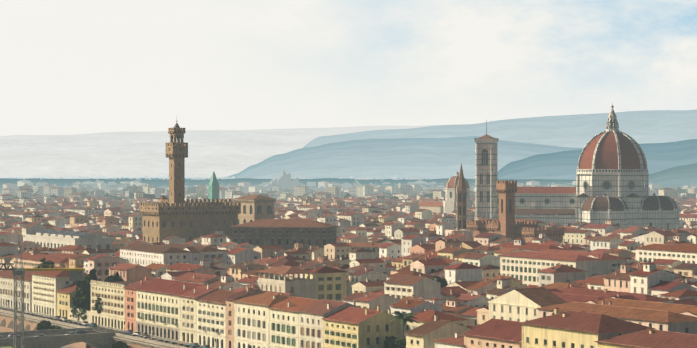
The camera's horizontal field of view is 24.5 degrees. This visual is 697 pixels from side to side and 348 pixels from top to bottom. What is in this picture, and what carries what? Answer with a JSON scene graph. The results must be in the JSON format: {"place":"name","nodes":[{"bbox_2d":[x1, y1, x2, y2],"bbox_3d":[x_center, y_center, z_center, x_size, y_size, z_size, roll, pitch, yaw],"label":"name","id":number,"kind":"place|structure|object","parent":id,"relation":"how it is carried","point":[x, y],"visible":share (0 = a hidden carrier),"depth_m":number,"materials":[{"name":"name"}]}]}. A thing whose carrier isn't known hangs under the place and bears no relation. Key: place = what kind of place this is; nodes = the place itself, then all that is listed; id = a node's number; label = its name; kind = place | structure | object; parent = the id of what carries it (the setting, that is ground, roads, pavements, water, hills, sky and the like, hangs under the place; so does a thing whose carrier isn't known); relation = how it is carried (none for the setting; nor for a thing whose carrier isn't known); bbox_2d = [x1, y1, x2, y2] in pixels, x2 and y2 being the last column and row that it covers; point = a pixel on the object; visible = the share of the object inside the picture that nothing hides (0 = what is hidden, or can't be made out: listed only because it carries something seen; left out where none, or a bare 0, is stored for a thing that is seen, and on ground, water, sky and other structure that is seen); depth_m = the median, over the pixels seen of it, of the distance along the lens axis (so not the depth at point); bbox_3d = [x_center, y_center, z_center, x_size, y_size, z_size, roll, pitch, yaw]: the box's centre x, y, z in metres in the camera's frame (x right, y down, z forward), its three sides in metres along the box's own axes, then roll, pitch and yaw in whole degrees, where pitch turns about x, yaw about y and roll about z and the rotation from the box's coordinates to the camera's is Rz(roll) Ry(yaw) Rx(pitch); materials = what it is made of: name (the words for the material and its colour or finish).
{"place":"outdoors","nodes":[
{"label":"outdoors","id":0,"kind":"place"},
{"bbox_2d":[0,300,251,347],"bbox_3d":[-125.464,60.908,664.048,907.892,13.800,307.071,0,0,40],"label":"embankment road","id":1,"kind":"structure","parent":0,"point":[98,336],"depth_m":592.70,"materials":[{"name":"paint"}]},
{"bbox_2d":[0,312,209,347],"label":"parked cars","id":2,"kind":"object","parent":1,"relation":"on","point":[139,334],"visible":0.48,"depth_m":593.63,"materials":[{"name":"paint"}]},
{"bbox_2d":[0,124,465,177],"bbox_3d":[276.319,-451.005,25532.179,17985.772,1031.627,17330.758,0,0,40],"label":"hills","id":3,"kind":"structure","parent":0,"point":[223,153],"depth_m":21943.20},
{"bbox_2d":[0,136,582,178],"bbox_3d":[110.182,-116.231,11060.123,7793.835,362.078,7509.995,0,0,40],"label":"hills","id":4,"kind":"structure","parent":0,"point":[425,158],"depth_m":9697.71,"materials":[{"name":"blue"}]},
{"bbox_2d":[0,139,696,179],"bbox_3d":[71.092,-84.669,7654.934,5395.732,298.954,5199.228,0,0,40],"label":"hills","id":5,"kind":"structure","parent":0,"point":[564,164],"depth_m":6875.23,"materials":[{"name":"blue"}]},
{"bbox_2d":[0,0,696,135],"label":"sky","id":6,"kind":"structure","parent":0,"point":[68,67],"materials":[{"name":"white"}]},
{"bbox_2d":[7,109,696,178],"bbox_3d":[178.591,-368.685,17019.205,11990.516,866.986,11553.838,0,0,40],"label":"hills","id":7,"kind":"structure","parent":0,"point":[638,127],"depth_m":16029.46,"materials":[{"name":"blue"}]},
{"label":"city terrace ground","id":8,"kind":"structure","parent":0,"visible":0},
{"bbox_2d":[0,241,85,347],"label":"tower crane","id":9,"kind":"object","parent":8,"relation":"on","point":[76,274],"visible":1,"depth_m":379.40,"materials":[{"name":"paint"}]},
{"bbox_2d":[140,121,240,242],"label":"fortified palace","id":10,"kind":"structure","parent":8,"relation":"on","point":[176,214],"depth_m":991.96,"materials":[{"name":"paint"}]},
{"bbox_2d":[208,171,218,201],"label":"green spire","id":11,"kind":"object","parent":8,"relation":"on","point":[213,189],"visible":0.46,"depth_m":1835.14,"materials":[{"name":"paint"}]},
{"bbox_2d":[25,219,434,298],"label":"large buildings","id":12,"kind":"structure","parent":8,"relation":"on","point":[286,234],"depth_m":876.80,"materials":[{"name":"paint"}]},
{"bbox_2d":[234,195,275,224],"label":"building","id":13,"kind":"structure","parent":8,"relation":"on","point":[255,207],"depth_m":1196.50,"materials":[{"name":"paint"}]},
{"bbox_2d":[264,169,325,190],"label":"palazzo giustizia","id":14,"kind":"structure","parent":8,"relation":"on","point":[283,180],"depth_m":4271.14,"materials":[{"name":"paint"}]},
{"bbox_2d":[0,178,696,201],"bbox_3d":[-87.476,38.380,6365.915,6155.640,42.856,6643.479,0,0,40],"label":"suburbs","id":15,"kind":"object","parent":8,"relation":"on","point":[28,189],"visible":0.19,"depth_m":3048.54,"materials":[{"name":"paint"}]},
{"bbox_2d":[0,194,696,334],"bbox_3d":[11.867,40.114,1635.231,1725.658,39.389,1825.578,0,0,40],"label":"city houses","id":16,"kind":"structure","parent":8,"relation":"on","point":[609,267],"depth_m":715.47,"materials":[{"name":"paint"}]},
{"bbox_2d":[0,266,696,347],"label":"row of buildings","id":17,"kind":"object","parent":8,"relation":"on","point":[202,314],"visible":0.94,"depth_m":513.99,"materials":[{"name":"paint"}]},
{"bbox_2d":[0,163,696,194],"bbox_3d":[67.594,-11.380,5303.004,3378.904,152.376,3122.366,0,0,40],"label":"foothills","id":18,"kind":"structure","parent":8,"relation":"on","point":[681,176],"depth_m":5303.35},
{"bbox_2d":[14,173,696,199],"bbox_3d":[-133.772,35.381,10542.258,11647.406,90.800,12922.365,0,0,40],"label":"plain trees","id":19,"kind":"object","parent":8,"relation":"on","point":[289,189],"visible":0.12,"depth_m":4327.51,"materials":[{"name":"green plant"}]},
{"bbox_2d":[34,204,683,347],"bbox_3d":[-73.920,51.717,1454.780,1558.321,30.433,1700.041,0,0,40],"label":"town trees","id":20,"kind":"object","parent":8,"relation":"on","point":[81,300],"visible":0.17,"depth_m":647.08,"materials":[{"name":"green plant"}]},
{"bbox_2d":[418,171,471,213],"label":"domed church","id":21,"kind":"structure","parent":8,"relation":"on","point":[447,205],"depth_m":1612.41,"materials":[{"name":"paint"}]},
{"bbox_2d":[456,163,466,229],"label":"church spire","id":22,"kind":"structure","parent":8,"relation":"on","point":[461,204],"depth_m":1002.09,"materials":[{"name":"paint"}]},
{"bbox_2d":[474,120,498,219],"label":"bell tower","id":23,"kind":"structure","parent":8,"relation":"on","point":[486,173],"depth_m":1271.95,"materials":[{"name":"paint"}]},
{"bbox_2d":[466,180,563,242],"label":"crenellated tower building","id":24,"kind":"structure","parent":8,"relation":"on","point":[507,225],"depth_m":984.31,"materials":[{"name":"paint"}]},
{"bbox_2d":[497,103,678,229],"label":"domed cathedral","id":25,"kind":"structure","parent":8,"relation":"on","point":[612,178],"depth_m":1253.34,"materials":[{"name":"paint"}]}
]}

